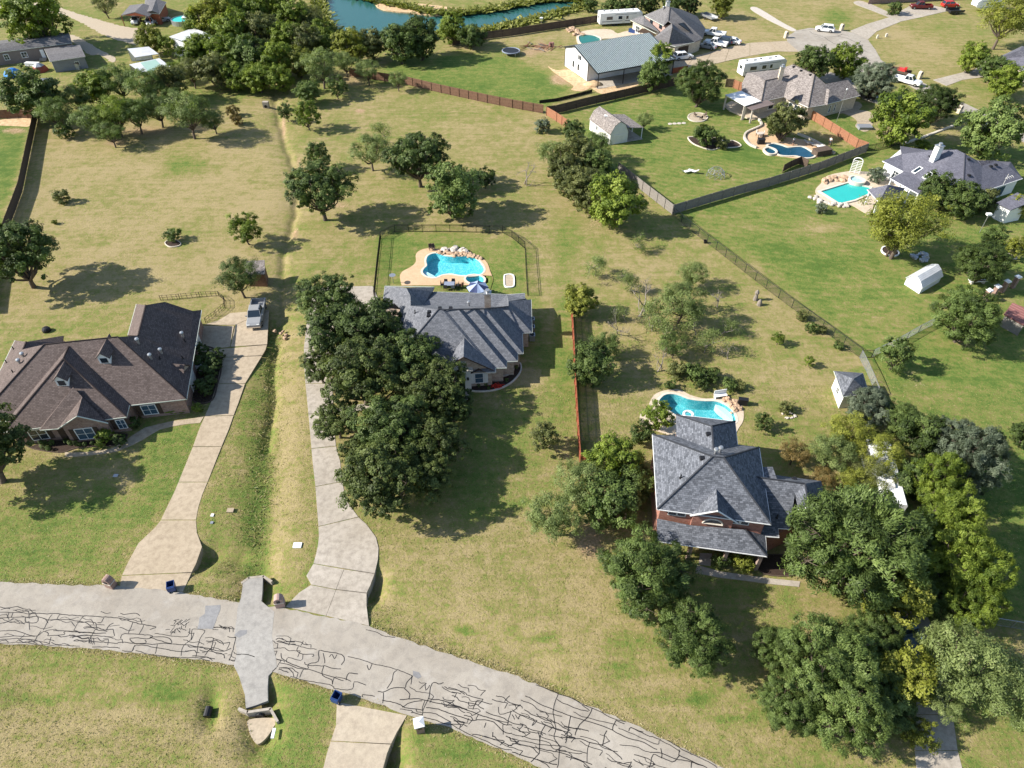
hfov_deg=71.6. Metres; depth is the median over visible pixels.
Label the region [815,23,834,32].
suv car
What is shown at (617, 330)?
dead tree
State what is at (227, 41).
leafy tree
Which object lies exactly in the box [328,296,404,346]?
oak tree
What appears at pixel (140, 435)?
front walk
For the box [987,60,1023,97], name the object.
leafy tree
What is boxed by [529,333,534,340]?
air conditioner
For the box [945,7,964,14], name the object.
utility trailer
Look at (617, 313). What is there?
mesquite tree
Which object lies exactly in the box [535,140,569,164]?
mesquite tree
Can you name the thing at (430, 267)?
swimming pool
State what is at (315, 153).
young tree
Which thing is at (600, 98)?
wood fence
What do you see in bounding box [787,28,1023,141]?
cul de sac
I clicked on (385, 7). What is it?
sand bank
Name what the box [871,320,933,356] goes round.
fence
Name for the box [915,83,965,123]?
elm tree
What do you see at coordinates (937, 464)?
elm tree
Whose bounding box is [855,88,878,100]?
pickup truck
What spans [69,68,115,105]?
leafy tree
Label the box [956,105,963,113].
mailbox
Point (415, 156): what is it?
oak tree
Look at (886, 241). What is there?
mesquite tree
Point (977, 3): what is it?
camper trailer
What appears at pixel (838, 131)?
wood fence
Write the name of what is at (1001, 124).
leafy tree
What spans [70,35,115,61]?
gravel lane
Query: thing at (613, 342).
mesquite tree
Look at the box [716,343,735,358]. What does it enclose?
dead tree
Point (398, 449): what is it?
oak tree
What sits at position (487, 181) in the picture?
young tree
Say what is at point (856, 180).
spa
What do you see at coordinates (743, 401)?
grill
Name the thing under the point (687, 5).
leafy tree
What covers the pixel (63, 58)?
garden shed
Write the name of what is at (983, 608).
elm tree
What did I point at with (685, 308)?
mesquite tree
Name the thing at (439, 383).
oak tree
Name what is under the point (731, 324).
mesquite tree
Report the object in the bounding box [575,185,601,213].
leafy tree
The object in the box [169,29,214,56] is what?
metal building
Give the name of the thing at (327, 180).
oak tree
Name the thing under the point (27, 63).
picnic table
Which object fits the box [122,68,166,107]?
mesquite tree
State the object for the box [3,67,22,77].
tent
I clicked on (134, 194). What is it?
ground
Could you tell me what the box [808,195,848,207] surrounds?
rock edging
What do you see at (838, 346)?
bush
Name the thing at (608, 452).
leafy tree
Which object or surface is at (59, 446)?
garden bed
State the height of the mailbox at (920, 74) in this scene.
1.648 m
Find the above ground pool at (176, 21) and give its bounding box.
[171,15,185,26]
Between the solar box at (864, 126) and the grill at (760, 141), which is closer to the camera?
the grill at (760, 141)
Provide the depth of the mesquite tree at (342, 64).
158.63 m
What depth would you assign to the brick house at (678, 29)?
171.59 m
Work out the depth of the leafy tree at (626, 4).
189.00 m
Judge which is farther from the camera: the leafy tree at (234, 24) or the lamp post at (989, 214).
the leafy tree at (234, 24)
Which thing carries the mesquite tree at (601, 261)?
on the ground at (134, 194)
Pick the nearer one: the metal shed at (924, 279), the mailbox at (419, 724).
the mailbox at (419, 724)
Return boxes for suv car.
[130,16,141,24]
[145,16,154,25]
[673,50,693,60]
[719,35,732,44]
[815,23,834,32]
[940,0,959,7]
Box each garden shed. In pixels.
[44,44,88,72]
[248,260,267,286]
[992,192,1023,222]
[1000,303,1023,335]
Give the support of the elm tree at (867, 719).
on the ground at (134, 194)
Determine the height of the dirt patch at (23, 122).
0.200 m
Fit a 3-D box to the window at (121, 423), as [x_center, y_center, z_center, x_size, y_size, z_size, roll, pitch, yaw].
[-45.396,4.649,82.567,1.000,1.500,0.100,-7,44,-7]
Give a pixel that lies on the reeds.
(552, 14)
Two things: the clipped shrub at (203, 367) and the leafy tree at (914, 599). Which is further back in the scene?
the clipped shrub at (203, 367)
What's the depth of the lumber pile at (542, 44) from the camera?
174.99 m
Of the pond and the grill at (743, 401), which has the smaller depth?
the grill at (743, 401)
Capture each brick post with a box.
[983,288,993,301]
[991,284,1001,297]
[999,279,1011,292]
[1009,274,1022,288]
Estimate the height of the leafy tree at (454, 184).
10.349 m
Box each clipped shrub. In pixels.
[94,428,114,444]
[94,438,105,447]
[111,434,127,447]
[129,416,140,428]
[191,402,203,412]
[192,378,207,392]
[194,354,204,364]
[196,343,209,354]
[197,362,208,375]
[199,383,213,396]
[202,351,216,365]
[204,374,217,385]
[206,364,217,376]
[208,357,222,370]
[211,347,225,359]
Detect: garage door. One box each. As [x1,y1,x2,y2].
[190,369,195,391]
[612,133,624,144]
[678,45,688,52]
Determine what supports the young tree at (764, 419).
on the ground at (134, 194)
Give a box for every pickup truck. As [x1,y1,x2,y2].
[245,297,266,328]
[703,36,728,47]
[704,27,726,36]
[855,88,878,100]
[882,609,931,661]
[893,74,922,86]
[909,0,933,9]
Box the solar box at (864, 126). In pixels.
[856,124,872,129]
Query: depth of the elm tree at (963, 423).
78.29 m
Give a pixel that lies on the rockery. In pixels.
(925, 257)
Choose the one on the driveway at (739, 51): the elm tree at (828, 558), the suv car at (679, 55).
the suv car at (679, 55)
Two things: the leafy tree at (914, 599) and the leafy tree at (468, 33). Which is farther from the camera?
the leafy tree at (468, 33)
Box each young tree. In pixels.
[156,35,175,56]
[225,211,262,244]
[277,100,296,121]
[293,99,321,130]
[303,140,330,168]
[315,30,336,52]
[325,74,348,98]
[472,164,495,188]
[476,29,488,45]
[527,421,561,451]
[629,418,656,445]
[639,399,675,430]
[754,412,773,430]
[771,331,784,344]
[804,355,814,366]
[875,335,918,373]
[900,716,942,754]
[981,221,1009,245]
[1004,236,1023,258]
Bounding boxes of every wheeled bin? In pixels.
[166,580,176,593]
[330,690,342,704]
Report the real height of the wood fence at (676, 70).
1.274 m
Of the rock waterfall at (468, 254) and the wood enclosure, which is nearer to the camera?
the rock waterfall at (468, 254)
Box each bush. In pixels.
[49,189,70,204]
[52,122,75,138]
[161,228,181,242]
[225,104,239,115]
[229,114,243,124]
[534,116,550,133]
[582,0,597,11]
[664,357,687,382]
[664,379,675,388]
[685,361,706,379]
[693,123,719,146]
[693,377,710,390]
[703,367,722,382]
[711,551,733,570]
[714,135,729,149]
[722,377,738,392]
[732,553,755,573]
[735,378,746,390]
[777,400,794,413]
[795,310,810,320]
[804,321,821,333]
[815,201,827,213]
[818,325,827,333]
[833,340,843,349]
[867,167,887,183]
[886,1,902,14]
[915,139,934,149]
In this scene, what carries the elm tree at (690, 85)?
on the ground at (134, 194)
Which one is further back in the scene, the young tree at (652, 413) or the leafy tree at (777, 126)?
the leafy tree at (777, 126)
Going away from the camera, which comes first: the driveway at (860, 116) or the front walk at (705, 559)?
the front walk at (705, 559)
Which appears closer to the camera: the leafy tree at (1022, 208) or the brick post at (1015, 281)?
the brick post at (1015, 281)
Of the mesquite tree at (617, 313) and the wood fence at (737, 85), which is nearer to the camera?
the mesquite tree at (617, 313)
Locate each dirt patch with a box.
[0,118,30,126]
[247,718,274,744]
[548,66,590,90]
[591,81,641,93]
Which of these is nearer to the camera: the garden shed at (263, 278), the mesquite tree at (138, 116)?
the garden shed at (263, 278)
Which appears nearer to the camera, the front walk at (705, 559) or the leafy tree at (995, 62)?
the front walk at (705, 559)
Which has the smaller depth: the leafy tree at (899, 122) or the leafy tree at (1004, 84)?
the leafy tree at (899, 122)
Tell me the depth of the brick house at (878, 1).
200.51 m
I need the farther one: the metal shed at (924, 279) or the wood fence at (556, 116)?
the wood fence at (556, 116)
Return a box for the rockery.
[910,251,929,262]
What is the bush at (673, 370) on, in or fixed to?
on the ground at (134, 194)
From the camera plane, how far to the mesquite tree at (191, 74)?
152.85 m
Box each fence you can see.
[0,109,31,118]
[2,117,36,225]
[159,291,224,322]
[348,68,543,112]
[373,224,527,295]
[452,15,597,45]
[539,89,591,102]
[546,107,566,125]
[547,77,677,112]
[571,310,585,465]
[618,163,673,213]
[672,66,687,73]
[672,143,868,214]
[673,207,863,356]
[733,80,741,89]
[811,111,868,147]
[859,351,879,387]
[866,141,899,151]
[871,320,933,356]
[997,618,1023,629]
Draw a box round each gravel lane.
[0,3,145,44]
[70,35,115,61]
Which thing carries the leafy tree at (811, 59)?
on the ground at (134, 194)
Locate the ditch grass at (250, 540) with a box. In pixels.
[237,326,295,568]
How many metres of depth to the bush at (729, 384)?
87.63 m
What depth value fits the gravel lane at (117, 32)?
185.24 m
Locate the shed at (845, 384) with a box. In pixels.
[831,371,866,408]
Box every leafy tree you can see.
[0,0,74,43]
[0,63,61,120]
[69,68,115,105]
[132,22,165,51]
[144,64,187,98]
[174,41,206,68]
[181,4,213,30]
[183,31,224,60]
[186,0,235,34]
[192,50,232,89]
[203,29,242,66]
[207,4,256,49]
[214,0,259,30]
[218,59,248,91]
[227,32,270,66]
[239,61,269,93]
[243,10,282,44]
[246,0,287,27]
[251,41,292,75]
[264,62,294,92]
[265,20,299,49]
[270,0,310,28]
[279,45,313,77]
[288,21,322,54]
[292,80,319,103]
[309,18,332,44]
[330,26,368,62]
[359,26,387,59]
[379,22,424,63]
[399,11,438,60]
[424,160,486,218]
[437,11,465,44]
[456,23,482,48]
[546,151,584,189]
[552,165,600,208]
[553,130,595,170]
[562,119,585,137]
[564,282,599,315]
[565,338,616,388]
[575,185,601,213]
[576,469,642,533]
[581,149,614,181]
[581,429,645,481]
[588,169,648,228]
[600,0,621,9]
[615,463,654,504]
[620,0,640,8]
[637,55,671,91]
[639,0,660,13]
[650,40,675,66]
[662,0,682,8]
[681,0,702,14]
[709,0,733,18]
[766,100,809,140]
[793,44,838,77]
[829,41,868,78]
[850,487,879,521]
[857,557,936,629]
[869,85,939,145]
[876,639,943,707]
[881,686,918,733]
[892,457,939,500]
[893,412,946,457]
[902,517,942,552]
[918,169,961,207]
[918,571,958,621]
[941,178,991,220]
[953,94,1023,160]
[957,40,991,72]
[972,188,1000,212]
[975,53,1013,82]
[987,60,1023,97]
[1002,193,1023,218]
[1007,421,1023,445]
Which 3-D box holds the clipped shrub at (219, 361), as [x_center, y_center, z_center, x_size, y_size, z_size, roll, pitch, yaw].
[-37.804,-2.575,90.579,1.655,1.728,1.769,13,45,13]
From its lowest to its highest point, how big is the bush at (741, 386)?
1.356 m
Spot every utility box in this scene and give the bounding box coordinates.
[226,508,233,512]
[271,728,275,738]
[292,542,301,547]
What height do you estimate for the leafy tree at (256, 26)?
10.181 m
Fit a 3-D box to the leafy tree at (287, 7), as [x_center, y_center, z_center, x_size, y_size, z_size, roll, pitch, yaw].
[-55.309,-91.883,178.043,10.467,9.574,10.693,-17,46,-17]
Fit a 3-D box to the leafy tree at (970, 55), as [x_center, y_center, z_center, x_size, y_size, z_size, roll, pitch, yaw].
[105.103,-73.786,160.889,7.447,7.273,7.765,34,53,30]
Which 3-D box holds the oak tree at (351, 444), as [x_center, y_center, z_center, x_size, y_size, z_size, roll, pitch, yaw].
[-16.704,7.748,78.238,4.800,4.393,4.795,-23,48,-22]
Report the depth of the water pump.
149.03 m
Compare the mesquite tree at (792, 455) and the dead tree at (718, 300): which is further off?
the dead tree at (718, 300)
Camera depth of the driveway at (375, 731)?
58.86 m
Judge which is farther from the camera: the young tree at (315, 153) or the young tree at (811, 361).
the young tree at (315, 153)
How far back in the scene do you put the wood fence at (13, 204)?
125.85 m
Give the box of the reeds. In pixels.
[308,0,598,44]
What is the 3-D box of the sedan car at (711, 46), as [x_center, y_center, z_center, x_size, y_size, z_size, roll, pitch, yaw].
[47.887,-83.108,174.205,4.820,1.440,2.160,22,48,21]
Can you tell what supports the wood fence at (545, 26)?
on the ground at (134, 194)
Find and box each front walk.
[65,417,202,456]
[336,391,469,411]
[696,565,799,586]
[699,553,711,565]
[854,1,892,17]
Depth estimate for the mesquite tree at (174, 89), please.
143.17 m
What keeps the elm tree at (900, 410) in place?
on the ground at (134, 194)
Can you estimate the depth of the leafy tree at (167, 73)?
146.83 m
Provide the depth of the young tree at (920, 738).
57.13 m
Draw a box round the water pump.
[262,101,269,107]
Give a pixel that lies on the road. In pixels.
(535, 724)
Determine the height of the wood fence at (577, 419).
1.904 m
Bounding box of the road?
[0,582,722,767]
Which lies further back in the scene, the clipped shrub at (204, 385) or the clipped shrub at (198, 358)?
the clipped shrub at (198, 358)
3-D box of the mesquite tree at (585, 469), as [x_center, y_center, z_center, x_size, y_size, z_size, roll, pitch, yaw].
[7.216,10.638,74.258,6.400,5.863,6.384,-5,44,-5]
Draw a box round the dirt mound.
[583,80,602,87]
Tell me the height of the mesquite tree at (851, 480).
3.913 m
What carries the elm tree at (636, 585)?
on the ground at (134, 194)
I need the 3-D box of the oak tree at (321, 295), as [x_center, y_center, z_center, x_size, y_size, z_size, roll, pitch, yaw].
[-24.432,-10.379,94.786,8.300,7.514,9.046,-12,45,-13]
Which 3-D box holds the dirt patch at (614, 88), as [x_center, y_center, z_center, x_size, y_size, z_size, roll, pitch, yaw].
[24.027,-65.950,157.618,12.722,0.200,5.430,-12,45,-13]
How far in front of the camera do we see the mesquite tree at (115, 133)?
132.98 m
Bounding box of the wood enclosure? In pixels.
[782,156,808,172]
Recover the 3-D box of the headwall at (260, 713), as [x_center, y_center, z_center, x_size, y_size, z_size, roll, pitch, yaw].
[-21.405,28.148,60.716,3.838,1.050,1.013,11,45,11]
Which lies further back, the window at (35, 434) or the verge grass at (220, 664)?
the window at (35, 434)
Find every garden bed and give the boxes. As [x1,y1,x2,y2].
[25,433,127,452]
[192,345,221,403]
[754,554,797,576]
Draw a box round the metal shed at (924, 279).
[904,264,942,293]
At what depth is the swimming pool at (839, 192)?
123.95 m
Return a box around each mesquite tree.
[32,95,73,127]
[55,83,93,114]
[66,102,111,136]
[87,93,135,137]
[90,0,117,18]
[90,119,125,147]
[95,62,139,99]
[114,97,155,133]
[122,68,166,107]
[135,93,171,127]
[155,87,186,110]
[155,90,213,138]
[165,61,182,73]
[173,57,204,88]
[201,110,224,133]
[210,254,260,298]
[294,46,346,88]
[295,4,326,25]
[332,50,358,76]
[346,133,390,170]
[352,58,381,85]
[370,119,392,143]
[388,70,407,90]
[519,489,586,544]
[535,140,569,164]
[550,457,608,506]
[583,253,609,278]
[586,130,611,151]
[588,332,623,352]
[605,328,619,358]
[606,304,629,321]
[615,268,643,293]
[630,230,647,253]
[635,112,654,129]
[638,297,669,333]
[647,312,676,355]
[650,279,710,323]
[658,331,689,358]
[675,259,709,285]
[677,303,705,335]
[691,326,730,353]
[718,314,741,335]
[779,436,811,466]
[806,433,858,471]
[809,465,839,487]
[820,410,878,449]
[835,466,877,490]
[846,430,908,472]
[851,456,898,489]
[857,188,959,259]
[868,216,916,256]
[912,620,969,668]
[921,613,1023,709]
[921,678,964,725]
[975,660,1023,732]
[976,0,1023,49]
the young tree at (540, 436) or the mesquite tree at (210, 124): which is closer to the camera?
the young tree at (540, 436)
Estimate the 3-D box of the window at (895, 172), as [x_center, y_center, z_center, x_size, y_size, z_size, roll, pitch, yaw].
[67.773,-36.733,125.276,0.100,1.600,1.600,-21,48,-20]
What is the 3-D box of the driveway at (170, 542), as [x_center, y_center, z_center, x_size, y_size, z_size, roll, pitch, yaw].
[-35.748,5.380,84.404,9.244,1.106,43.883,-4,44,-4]
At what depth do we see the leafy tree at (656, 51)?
160.71 m
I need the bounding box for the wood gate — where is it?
[725,79,734,86]
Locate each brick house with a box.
[0,302,203,442]
[383,286,531,388]
[630,0,704,53]
[650,414,822,569]
[723,64,859,122]
[868,0,933,3]
[882,142,1022,204]
[1000,46,1023,85]
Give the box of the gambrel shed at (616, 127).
[589,106,643,144]
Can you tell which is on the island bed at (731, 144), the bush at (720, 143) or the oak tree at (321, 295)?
the bush at (720, 143)
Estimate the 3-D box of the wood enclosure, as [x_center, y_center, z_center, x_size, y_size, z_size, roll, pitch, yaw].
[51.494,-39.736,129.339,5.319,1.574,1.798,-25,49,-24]
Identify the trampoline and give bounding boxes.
[502,47,519,54]
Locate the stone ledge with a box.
[440,245,468,252]
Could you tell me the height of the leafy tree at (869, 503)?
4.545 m
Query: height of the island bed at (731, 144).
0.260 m
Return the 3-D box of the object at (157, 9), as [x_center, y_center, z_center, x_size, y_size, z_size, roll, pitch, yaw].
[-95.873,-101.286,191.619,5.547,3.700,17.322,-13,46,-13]
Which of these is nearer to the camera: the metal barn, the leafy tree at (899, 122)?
the leafy tree at (899, 122)
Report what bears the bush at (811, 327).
on the ground at (134, 194)
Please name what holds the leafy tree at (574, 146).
on the ground at (134, 194)
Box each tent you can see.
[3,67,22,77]
[32,63,48,72]
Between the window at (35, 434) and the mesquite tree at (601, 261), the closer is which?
the window at (35, 434)
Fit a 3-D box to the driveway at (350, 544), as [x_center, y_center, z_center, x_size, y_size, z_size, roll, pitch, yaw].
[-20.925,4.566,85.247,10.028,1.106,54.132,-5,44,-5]
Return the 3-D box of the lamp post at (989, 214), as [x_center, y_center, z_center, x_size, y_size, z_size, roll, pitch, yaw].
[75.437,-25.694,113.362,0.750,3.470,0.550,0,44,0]
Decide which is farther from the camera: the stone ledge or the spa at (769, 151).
the spa at (769, 151)
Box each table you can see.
[24,61,38,65]
[444,281,454,288]
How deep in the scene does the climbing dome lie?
127.09 m
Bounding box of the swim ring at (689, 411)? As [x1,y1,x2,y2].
[683,410,693,415]
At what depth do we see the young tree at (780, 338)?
93.61 m
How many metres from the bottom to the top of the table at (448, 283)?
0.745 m
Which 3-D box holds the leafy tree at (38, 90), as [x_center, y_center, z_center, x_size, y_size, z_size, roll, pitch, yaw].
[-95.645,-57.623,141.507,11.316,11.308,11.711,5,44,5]
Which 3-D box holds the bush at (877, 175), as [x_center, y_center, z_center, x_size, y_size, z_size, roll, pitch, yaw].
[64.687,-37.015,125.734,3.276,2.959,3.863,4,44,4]
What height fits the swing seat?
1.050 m
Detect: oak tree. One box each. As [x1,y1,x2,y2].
[0,218,59,288]
[0,402,33,483]
[282,156,359,220]
[292,270,357,317]
[296,305,365,354]
[298,348,334,383]
[310,400,357,441]
[320,332,403,405]
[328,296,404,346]
[333,438,424,520]
[336,435,369,465]
[345,394,429,451]
[366,425,433,468]
[376,327,444,385]
[380,131,450,187]
[391,355,467,413]
[405,410,472,466]
[406,454,456,506]
[425,387,473,424]
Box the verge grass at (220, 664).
[0,576,730,767]
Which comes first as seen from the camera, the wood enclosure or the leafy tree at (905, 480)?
the leafy tree at (905, 480)
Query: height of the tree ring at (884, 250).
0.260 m
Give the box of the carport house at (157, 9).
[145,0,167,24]
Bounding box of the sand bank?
[376,3,455,16]
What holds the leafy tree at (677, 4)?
on the ground at (134, 194)
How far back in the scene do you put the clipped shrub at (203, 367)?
89.36 m
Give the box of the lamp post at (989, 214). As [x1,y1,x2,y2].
[979,213,992,232]
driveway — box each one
[120,310,268,591]
[286,286,378,625]
[323,703,406,767]
[669,41,798,72]
[819,72,879,103]
[840,102,872,131]
[851,6,945,38]
[904,608,961,767]
[934,61,985,85]
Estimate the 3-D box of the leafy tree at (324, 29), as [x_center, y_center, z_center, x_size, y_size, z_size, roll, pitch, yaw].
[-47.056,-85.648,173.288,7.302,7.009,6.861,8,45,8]
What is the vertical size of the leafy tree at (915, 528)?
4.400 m
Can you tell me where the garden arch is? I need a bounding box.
[849,157,863,172]
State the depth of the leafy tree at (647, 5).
191.07 m
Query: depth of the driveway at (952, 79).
161.27 m
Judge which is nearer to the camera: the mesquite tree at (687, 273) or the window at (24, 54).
the mesquite tree at (687, 273)
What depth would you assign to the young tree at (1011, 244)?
107.01 m
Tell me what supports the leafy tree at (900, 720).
on the ground at (134, 194)
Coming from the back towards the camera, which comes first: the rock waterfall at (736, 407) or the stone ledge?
the stone ledge
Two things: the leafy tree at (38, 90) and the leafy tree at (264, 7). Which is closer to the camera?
the leafy tree at (38, 90)
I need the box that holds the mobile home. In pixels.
[0,32,72,65]
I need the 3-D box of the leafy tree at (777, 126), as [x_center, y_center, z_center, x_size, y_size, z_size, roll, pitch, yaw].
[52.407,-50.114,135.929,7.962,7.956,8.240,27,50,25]
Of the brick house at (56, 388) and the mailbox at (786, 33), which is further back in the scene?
the mailbox at (786, 33)
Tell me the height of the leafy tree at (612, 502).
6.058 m
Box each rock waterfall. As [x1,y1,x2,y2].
[436,250,482,259]
[565,26,584,35]
[721,396,742,413]
[821,175,847,183]
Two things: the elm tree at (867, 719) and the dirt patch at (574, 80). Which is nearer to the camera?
the elm tree at (867, 719)
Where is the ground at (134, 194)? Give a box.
[0,0,1023,767]
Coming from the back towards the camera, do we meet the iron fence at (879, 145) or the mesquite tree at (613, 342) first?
the iron fence at (879, 145)
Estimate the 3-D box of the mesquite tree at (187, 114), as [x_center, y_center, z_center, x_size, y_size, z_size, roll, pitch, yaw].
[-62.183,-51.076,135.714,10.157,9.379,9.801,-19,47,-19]
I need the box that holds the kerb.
[902,125,953,145]
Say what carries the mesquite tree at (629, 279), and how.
on the ground at (134, 194)
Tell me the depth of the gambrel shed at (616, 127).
137.39 m
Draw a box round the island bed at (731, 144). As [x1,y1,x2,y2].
[687,136,741,149]
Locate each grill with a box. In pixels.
[738,397,748,405]
[757,138,765,144]
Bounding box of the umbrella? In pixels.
[467,281,488,292]
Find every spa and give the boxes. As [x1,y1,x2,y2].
[464,274,485,282]
[763,147,777,155]
[847,175,865,186]
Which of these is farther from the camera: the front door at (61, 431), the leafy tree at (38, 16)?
the leafy tree at (38, 16)
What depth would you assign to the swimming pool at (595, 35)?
181.25 m
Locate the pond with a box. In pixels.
[325,0,577,37]
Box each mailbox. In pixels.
[101,574,117,589]
[273,593,285,608]
[413,716,424,733]
[783,31,788,38]
[839,23,844,30]
[917,71,923,78]
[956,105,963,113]
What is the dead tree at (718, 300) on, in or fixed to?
on the ground at (134, 194)
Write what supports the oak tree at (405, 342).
on the ground at (134, 194)
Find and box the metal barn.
[563,33,674,88]
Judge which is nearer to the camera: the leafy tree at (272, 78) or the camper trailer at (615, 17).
the leafy tree at (272, 78)
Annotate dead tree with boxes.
[516,161,535,185]
[608,309,628,334]
[631,277,656,316]
[652,350,666,371]
[710,290,722,306]
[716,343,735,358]
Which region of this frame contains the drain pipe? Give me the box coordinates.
[203,706,212,717]
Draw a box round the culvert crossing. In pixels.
[234,577,276,709]
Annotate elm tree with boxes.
[595,521,703,627]
[652,595,737,678]
[674,59,728,106]
[748,624,807,676]
[749,667,826,738]
[777,481,938,612]
[780,610,885,715]
[803,669,896,760]
[845,387,892,428]
[845,606,906,656]
[852,62,900,99]
[861,644,913,698]
[881,397,923,437]
[904,532,946,576]
[905,450,977,509]
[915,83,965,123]
[917,487,989,559]
[924,523,1020,609]
[929,284,1004,351]
[932,415,988,455]
[936,424,1012,495]
[939,571,1012,631]
[951,237,1017,283]
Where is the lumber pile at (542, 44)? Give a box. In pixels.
[520,42,561,50]
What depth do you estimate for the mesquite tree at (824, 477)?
75.99 m
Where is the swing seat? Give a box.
[714,389,727,398]
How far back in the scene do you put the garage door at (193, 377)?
88.30 m
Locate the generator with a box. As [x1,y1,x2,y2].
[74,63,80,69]
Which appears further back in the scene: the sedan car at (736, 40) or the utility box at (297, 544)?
the sedan car at (736, 40)
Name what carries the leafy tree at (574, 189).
on the ground at (134, 194)
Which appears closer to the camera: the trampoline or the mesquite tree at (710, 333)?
the mesquite tree at (710, 333)
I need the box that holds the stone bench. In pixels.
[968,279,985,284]
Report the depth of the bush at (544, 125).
139.97 m
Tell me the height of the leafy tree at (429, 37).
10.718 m
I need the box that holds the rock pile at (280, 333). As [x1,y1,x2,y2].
[273,329,287,339]
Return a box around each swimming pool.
[400,248,492,288]
[576,29,634,43]
[640,389,743,435]
[746,123,820,158]
[815,171,898,214]
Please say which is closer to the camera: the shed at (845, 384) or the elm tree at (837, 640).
the elm tree at (837, 640)
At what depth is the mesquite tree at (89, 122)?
134.39 m
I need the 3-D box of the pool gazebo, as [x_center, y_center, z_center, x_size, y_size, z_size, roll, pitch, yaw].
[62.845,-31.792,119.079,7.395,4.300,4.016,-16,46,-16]
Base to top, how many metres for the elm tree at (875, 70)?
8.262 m
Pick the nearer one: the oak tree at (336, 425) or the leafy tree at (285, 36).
the oak tree at (336, 425)
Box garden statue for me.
[753,290,761,306]
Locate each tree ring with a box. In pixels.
[164,239,180,247]
[881,246,899,256]
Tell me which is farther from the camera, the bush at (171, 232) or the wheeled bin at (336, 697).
the bush at (171, 232)
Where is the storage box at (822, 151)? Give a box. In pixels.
[811,145,832,156]
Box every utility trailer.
[700,12,717,20]
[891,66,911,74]
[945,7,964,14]
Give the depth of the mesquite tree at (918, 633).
62.02 m
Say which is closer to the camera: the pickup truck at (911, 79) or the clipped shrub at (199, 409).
the clipped shrub at (199, 409)
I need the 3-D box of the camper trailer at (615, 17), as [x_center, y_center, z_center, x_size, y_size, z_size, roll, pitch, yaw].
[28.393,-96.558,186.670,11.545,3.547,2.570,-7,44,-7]
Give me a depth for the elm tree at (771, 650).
61.07 m
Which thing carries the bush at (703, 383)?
on the ground at (134, 194)
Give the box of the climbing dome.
[706,166,724,179]
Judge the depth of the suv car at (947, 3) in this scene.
196.80 m
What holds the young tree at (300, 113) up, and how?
on the ground at (134, 194)
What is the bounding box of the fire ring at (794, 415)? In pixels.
[781,411,796,418]
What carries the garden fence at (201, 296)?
on the ground at (134, 194)
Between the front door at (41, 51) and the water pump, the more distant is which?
the front door at (41, 51)
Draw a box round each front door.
[39,50,46,57]
[57,427,69,438]
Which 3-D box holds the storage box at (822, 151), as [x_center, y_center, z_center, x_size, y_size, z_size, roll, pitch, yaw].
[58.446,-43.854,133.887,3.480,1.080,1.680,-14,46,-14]
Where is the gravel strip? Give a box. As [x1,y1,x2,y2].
[750,7,795,30]
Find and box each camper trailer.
[597,8,642,25]
[737,55,786,75]
[862,439,907,510]
[971,0,1002,9]
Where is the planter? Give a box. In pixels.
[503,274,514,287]
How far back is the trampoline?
171.26 m
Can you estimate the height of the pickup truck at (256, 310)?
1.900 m
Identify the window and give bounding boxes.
[3,54,10,60]
[20,52,27,57]
[27,429,50,440]
[73,427,95,439]
[115,419,127,428]
[140,404,158,414]
[474,373,483,383]
[667,512,677,515]
[702,518,722,525]
[891,170,899,177]
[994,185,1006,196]
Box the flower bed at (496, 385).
[469,362,521,391]
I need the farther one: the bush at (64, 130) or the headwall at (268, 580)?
the bush at (64, 130)
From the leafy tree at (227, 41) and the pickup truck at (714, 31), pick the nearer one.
the leafy tree at (227, 41)
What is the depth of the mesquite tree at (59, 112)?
136.93 m
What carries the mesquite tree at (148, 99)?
on the ground at (134, 194)
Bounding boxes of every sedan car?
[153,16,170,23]
[699,41,717,50]
[732,36,741,44]
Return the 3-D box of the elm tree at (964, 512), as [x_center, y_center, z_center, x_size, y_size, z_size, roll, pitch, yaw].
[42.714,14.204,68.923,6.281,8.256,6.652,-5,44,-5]
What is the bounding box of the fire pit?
[687,112,707,121]
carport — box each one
[121,4,152,27]
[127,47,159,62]
[129,58,169,71]
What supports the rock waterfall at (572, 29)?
on the ground at (134, 194)
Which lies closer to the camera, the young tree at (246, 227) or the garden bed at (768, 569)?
the garden bed at (768, 569)
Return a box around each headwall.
[237,707,279,723]
[241,575,273,585]
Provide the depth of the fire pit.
145.81 m
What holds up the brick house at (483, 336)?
on the ground at (134, 194)
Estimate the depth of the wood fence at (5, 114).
145.18 m
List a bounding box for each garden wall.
[743,118,762,148]
[797,133,835,153]
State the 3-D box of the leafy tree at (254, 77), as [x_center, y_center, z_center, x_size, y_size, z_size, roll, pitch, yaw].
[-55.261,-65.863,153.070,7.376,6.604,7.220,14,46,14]
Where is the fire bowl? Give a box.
[41,326,50,333]
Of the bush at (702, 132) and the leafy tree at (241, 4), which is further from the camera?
the leafy tree at (241, 4)
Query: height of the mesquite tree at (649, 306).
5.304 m
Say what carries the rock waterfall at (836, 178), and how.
on the ground at (134, 194)
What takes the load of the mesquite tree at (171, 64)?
on the ground at (134, 194)
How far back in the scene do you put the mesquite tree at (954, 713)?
58.44 m
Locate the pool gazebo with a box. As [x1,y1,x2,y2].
[865,185,904,212]

